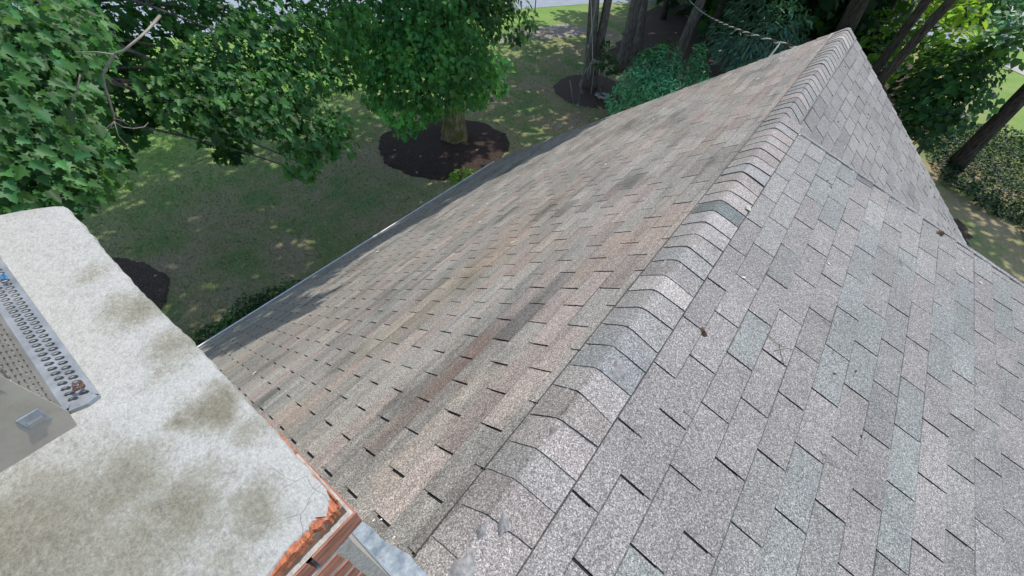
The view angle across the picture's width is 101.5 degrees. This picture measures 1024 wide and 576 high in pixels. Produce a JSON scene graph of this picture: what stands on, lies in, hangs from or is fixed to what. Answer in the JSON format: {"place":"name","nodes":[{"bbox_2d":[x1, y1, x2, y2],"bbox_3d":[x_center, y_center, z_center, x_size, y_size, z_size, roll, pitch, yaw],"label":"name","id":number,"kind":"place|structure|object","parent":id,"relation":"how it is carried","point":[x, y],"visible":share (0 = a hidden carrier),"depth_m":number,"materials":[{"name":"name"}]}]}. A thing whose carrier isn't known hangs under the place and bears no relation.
{"place":"outdoors","nodes":[
{"label":"outdoors","id":0,"kind":"place"},
{"bbox_2d":[12,0,656,38],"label":"road","id":1,"kind":"structure","parent":0,"point":[545,3],"depth_m":25.77,"materials":[{"name":"grey asphalt"}]},
{"bbox_2d":[81,0,1023,345],"bbox_3d":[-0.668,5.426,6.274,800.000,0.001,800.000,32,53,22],"label":"ground","id":2,"kind":"structure","parent":0,"point":[995,240],"depth_m":13.51,"materials":[{"name":"green plant"}]},
{"bbox_2d":[112,257,169,309],"bbox_3d":[-10.314,0.503,9.791,3.757,0.120,3.777,32,53,22],"label":"mulch bed","id":3,"kind":"object","parent":2,"relation":"on","point":[149,285],"visible":0.08,"depth_m":10.55,"materials":[{"name":"brown soil"}]},
{"bbox_2d":[0,0,378,221],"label":"maple tree","id":4,"kind":"object","parent":3,"relation":"on","point":[58,77],"visible":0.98,"depth_m":5.41,"materials":[{"name":"green plant"}]},
{"bbox_2d":[183,277,301,345],"bbox_3d":[-6.099,1.154,9.064,1.648,1.169,4.231,32,53,22],"label":"foundation hedge","id":5,"kind":"object","parent":2,"relation":"on","point":[257,300],"visible":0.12,"depth_m":9.18,"materials":[{"name":"green plant"}]},
{"bbox_2d":[379,119,509,180],"bbox_3d":[-2.513,-5.430,15.690,4.649,0.160,4.756,32,53,22],"label":"mulch bed","id":6,"kind":"object","parent":2,"relation":"on","point":[440,159],"visible":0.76,"depth_m":15.25,"materials":[{"name":"brown soil"}]},
{"bbox_2d":[314,0,538,143],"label":"maple tree","id":7,"kind":"object","parent":6,"relation":"on","point":[447,34],"visible":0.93,"depth_m":10.66,"materials":[{"name":"green plant"}]},
{"bbox_2d":[448,167,476,184],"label":"hosta plant","id":8,"kind":"object","parent":6,"relation":"on","point":[465,175],"visible":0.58,"depth_m":13.95,"materials":[{"name":"green plant"}]},
{"bbox_2d":[0,27,1023,575],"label":"house","id":9,"kind":"structure","parent":2,"relation":"on","point":[446,383],"depth_m":1.98,"materials":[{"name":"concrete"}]},
{"bbox_2d":[0,258,100,472],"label":"chimney cap","id":10,"kind":"object","parent":9,"relation":"on","point":[32,420],"visible":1,"depth_m":0.76,"materials":[{"name":"metal"}]},
{"bbox_2d":[0,274,7,279],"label":"zip tie","id":11,"kind":"object","parent":10,"relation":"attached to","point":[4,277],"visible":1,"depth_m":0.93,"materials":[{"name":"blue plastic"}]},
{"bbox_2d":[71,381,84,391],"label":"dry leaf","id":12,"kind":"object","parent":10,"relation":"attached to","point":[81,383],"visible":1,"depth_m":0.77,"materials":[{"name":"brown plant"}]},
{"bbox_2d":[701,327,707,335],"bbox_3d":[0.925,0.209,2.018,0.025,0.021,0.048,-12,50,-15],"label":"moss clod","id":13,"kind":"object","parent":9,"relation":"on","point":[703,331],"visible":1,"depth_m":2.01,"materials":[{"name":"brown plant"}]},
{"bbox_2d":[689,0,796,55],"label":"service cable","id":14,"kind":"object","parent":9,"relation":"attached to","point":[767,39],"visible":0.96,"depth_m":8.22,"materials":[{"name":"grey rubber"}]},
{"bbox_2d":[766,333,794,365],"bbox_3d":[1.334,0.303,2.093,0.158,0.043,0.147,32,53,22],"label":"dry twig","id":15,"kind":"object","parent":9,"relation":"on","point":[780,347],"visible":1,"depth_m":2.11,"materials":[{"name":"grey wood"}]},
{"bbox_2d":[936,231,944,235],"bbox_3d":[3.245,-0.415,3.165,0.103,0.032,0.048,-26,55,-25],"label":"pine cone","id":16,"kind":"object","parent":9,"relation":"on","point":[941,233],"visible":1,"depth_m":3.16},
{"bbox_2d":[489,23,609,42],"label":"bare earth","id":17,"kind":"structure","parent":2,"relation":"on","point":[565,29],"depth_m":25.13,"materials":[{"name":"brown soil"}]},
{"bbox_2d":[576,0,596,106],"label":"metal pole","id":18,"kind":"object","parent":2,"relation":"on","point":[588,45],"visible":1,"depth_m":16.95,"materials":[{"name":"grey metal"}]},
{"bbox_2d":[553,75,628,108],"bbox_3d":[3.814,-9.414,19.785,3.559,0.120,3.854,32,53,22],"label":"mulch bed","id":19,"kind":"object","parent":2,"relation":"on","point":[563,88],"visible":0.53,"depth_m":19.43,"materials":[{"name":"brown soil"}]},
{"bbox_2d":[582,0,611,89],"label":"woodland tree","id":20,"kind":"object","parent":19,"relation":"on","point":[597,39],"visible":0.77,"depth_m":18.06,"materials":[{"name":"brown plant"}]},
{"bbox_2d":[579,7,599,93],"bbox_3d":[3.136,-9.643,16.912,0.734,4.382,4.488,16,49,9],"label":"climbing rope","id":21,"kind":"object","parent":20,"relation":"attached to","point":[595,61],"visible":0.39,"depth_m":18.68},
{"bbox_2d":[595,92,609,99],"bbox_3d":[4.129,-8.732,19.039,0.599,0.126,0.691,-10,50,-14],"label":"rope pile","id":22,"kind":"object","parent":19,"relation":"on","point":[600,96],"visible":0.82,"depth_m":19.02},
{"bbox_2d":[594,40,619,95],"bbox_3d":[3.890,-9.491,18.482,1.056,2.307,1.935,-9,50,-12],"label":"young shrub","id":23,"kind":"object","parent":19,"relation":"on","point":[603,66],"visible":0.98,"depth_m":17.84,"materials":[{"name":"green plant"}]},
{"bbox_2d":[604,43,694,116],"bbox_3d":[5.336,-7.362,16.097,2.788,3.237,3.211,32,53,22],"label":"evergreen shrub","id":24,"kind":"object","parent":2,"relation":"on","point":[663,78],"visible":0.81,"depth_m":15.51,"materials":[{"name":"green plant"}]},
{"bbox_2d":[681,41,711,88],"bbox_3d":[7.043,-7.696,16.511,1.179,3.252,1.930,14,49,8],"label":"evergreen shrub","id":25,"kind":"object","parent":2,"relation":"on","point":[700,77],"visible":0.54,"depth_m":15.90,"materials":[{"name":"green plant"}]},
{"bbox_2d":[655,0,920,86],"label":"wood","id":26,"kind":"object","parent":2,"relation":"on","point":[867,22],"visible":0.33,"depth_m":21.89,"materials":[{"name":"green plant"}]},
{"bbox_2d":[872,0,931,74],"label":"woodland tree","id":27,"kind":"object","parent":2,"relation":"on","point":[900,36],"visible":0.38,"depth_m":14.89,"materials":[{"name":"brown plant"}]},
{"bbox_2d":[877,0,955,84],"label":"woodland tree","id":28,"kind":"object","parent":2,"relation":"on","point":[936,16],"visible":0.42,"depth_m":13.38,"materials":[{"name":"brown plant"}]},
{"bbox_2d":[896,107,959,153],"bbox_3d":[13.951,-5.217,15.117,1.662,2.870,3.288,23,50,15],"label":"understorey bush","id":29,"kind":"object","parent":2,"relation":"on","point":[912,130],"visible":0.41,"depth_m":13.69,"materials":[{"name":"green plant"}]},
{"bbox_2d":[886,35,1008,144],"bbox_3d":[15.273,-6.622,15.393,3.058,4.499,6.698,32,53,22],"label":"understorey bush","id":30,"kind":"object","parent":2,"relation":"on","point":[926,101],"visible":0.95,"depth_m":13.89,"materials":[{"name":"green plant"}]},
{"bbox_2d":[953,218,972,245],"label":"bare earth","id":31,"kind":"structure","parent":2,"relation":"on","point":[962,228],"depth_m":14.13,"materials":[{"name":"brown soil"}]},
{"bbox_2d":[914,0,1023,33],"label":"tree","id":32,"kind":"object","parent":2,"relation":"on","point":[1001,5],"visible":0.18,"depth_m":30.61,"materials":[{"name":"green plant"}]},
{"bbox_2d":[916,123,1023,227],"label":"ivy ground cover","id":33,"kind":"object","parent":2,"relation":"on","point":[999,175],"visible":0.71,"depth_m":16.59,"materials":[{"name":"green plant"}]},
{"bbox_2d":[946,84,1023,170],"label":"woodland tree","id":34,"kind":"object","parent":2,"relation":"on","point":[970,149],"visible":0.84,"depth_m":15.77,"materials":[{"name":"brown plant"}]},
{"bbox_2d":[972,2,1023,47],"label":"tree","id":35,"kind":"object","parent":2,"relation":"on","point":[1010,22],"visible":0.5,"depth_m":26.10,"materials":[{"name":"green plant"}]},
{"bbox_2d":[604,2,932,127],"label":"forest floor","id":36,"kind":"structure","parent":0,"point":[671,27],"depth_m":25.27,"materials":[{"name":"brown soil"}]},
{"bbox_2d":[615,0,641,70],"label":"woodland tree","id":37,"kind":"object","parent":36,"relation":"on","point":[623,57],"visible":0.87,"depth_m":20.53,"materials":[{"name":"brown plant"}]},
{"bbox_2d":[633,0,647,55],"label":"woodland tree","id":38,"kind":"object","parent":36,"relation":"on","point":[638,46],"visible":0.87,"depth_m":22.41,"materials":[{"name":"brown plant"}]},
{"bbox_2d":[641,39,677,84],"bbox_3d":[6.626,-10.300,19.488,1.552,2.217,1.307,12,49,6],"label":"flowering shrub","id":39,"kind":"object","parent":36,"relation":"on","point":[661,42],"visible":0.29,"depth_m":18.96,"materials":[{"name":"green plant"}]},
{"bbox_2d":[659,0,668,19],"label":"woodland tree","id":40,"kind":"object","parent":36,"relation":"on","point":[663,15],"visible":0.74,"depth_m":27.68,"materials":[{"name":"brown plant"}]},
{"bbox_2d":[668,0,705,77],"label":"woodland tree","id":41,"kind":"object","parent":36,"relation":"on","point":[686,35],"visible":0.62,"depth_m":19.63,"materials":[{"name":"brown plant"}]},
{"bbox_2d":[702,0,727,47],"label":"woodland tree","id":42,"kind":"object","parent":36,"relation":"on","point":[719,11],"visible":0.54,"depth_m":23.72,"materials":[{"name":"brown plant"}]},
{"bbox_2d":[704,0,813,72],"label":"hemlock tree","id":43,"kind":"object","parent":36,"relation":"on","point":[779,29],"visible":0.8,"depth_m":17.29,"materials":[{"name":"green plant"}]},
{"bbox_2d":[768,1,892,44],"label":"understorey bush","id":44,"kind":"object","parent":36,"relation":"on","point":[818,23],"visible":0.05,"depth_m":22.62,"materials":[{"name":"green plant"}]},
{"bbox_2d":[835,0,868,32],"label":"woodland tree","id":45,"kind":"object","parent":36,"relation":"on","point":[853,14],"visible":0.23,"depth_m":17.34,"materials":[{"name":"brown plant"}]},
{"bbox_2d":[863,0,896,51],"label":"woodland tree","id":46,"kind":"object","parent":36,"relation":"on","point":[894,2],"visible":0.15,"depth_m":21.53,"materials":[{"name":"brown plant"}]},
{"bbox_2d":[855,0,941,88],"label":"understorey bush","id":47,"kind":"object","parent":36,"relation":"on","point":[865,40],"visible":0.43,"depth_m":19.48,"materials":[{"name":"green plant"}]},
{"bbox_2d":[907,0,997,97],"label":"sapling tree","id":48,"kind":"object","parent":36,"relation":"on","point":[957,15],"visible":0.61,"depth_m":19.17,"materials":[{"name":"green plant"}]},
{"bbox_2d":[897,15,1023,48],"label":"driveway","id":49,"kind":"structure","parent":0,"point":[931,33],"depth_m":29.71,"materials":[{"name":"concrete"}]},
{"bbox_2d":[916,24,1023,154],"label":"overhanging branch","id":50,"kind":"object","parent":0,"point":[1002,49],"visible":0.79,"depth_m":13.10,"materials":[{"name":"green plant"}]},
{"bbox_2d":[1003,63,1023,74],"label":"path","id":51,"kind":"structure","parent":0,"point":[1016,69],"depth_m":25.60,"materials":[{"name":"white concrete"}]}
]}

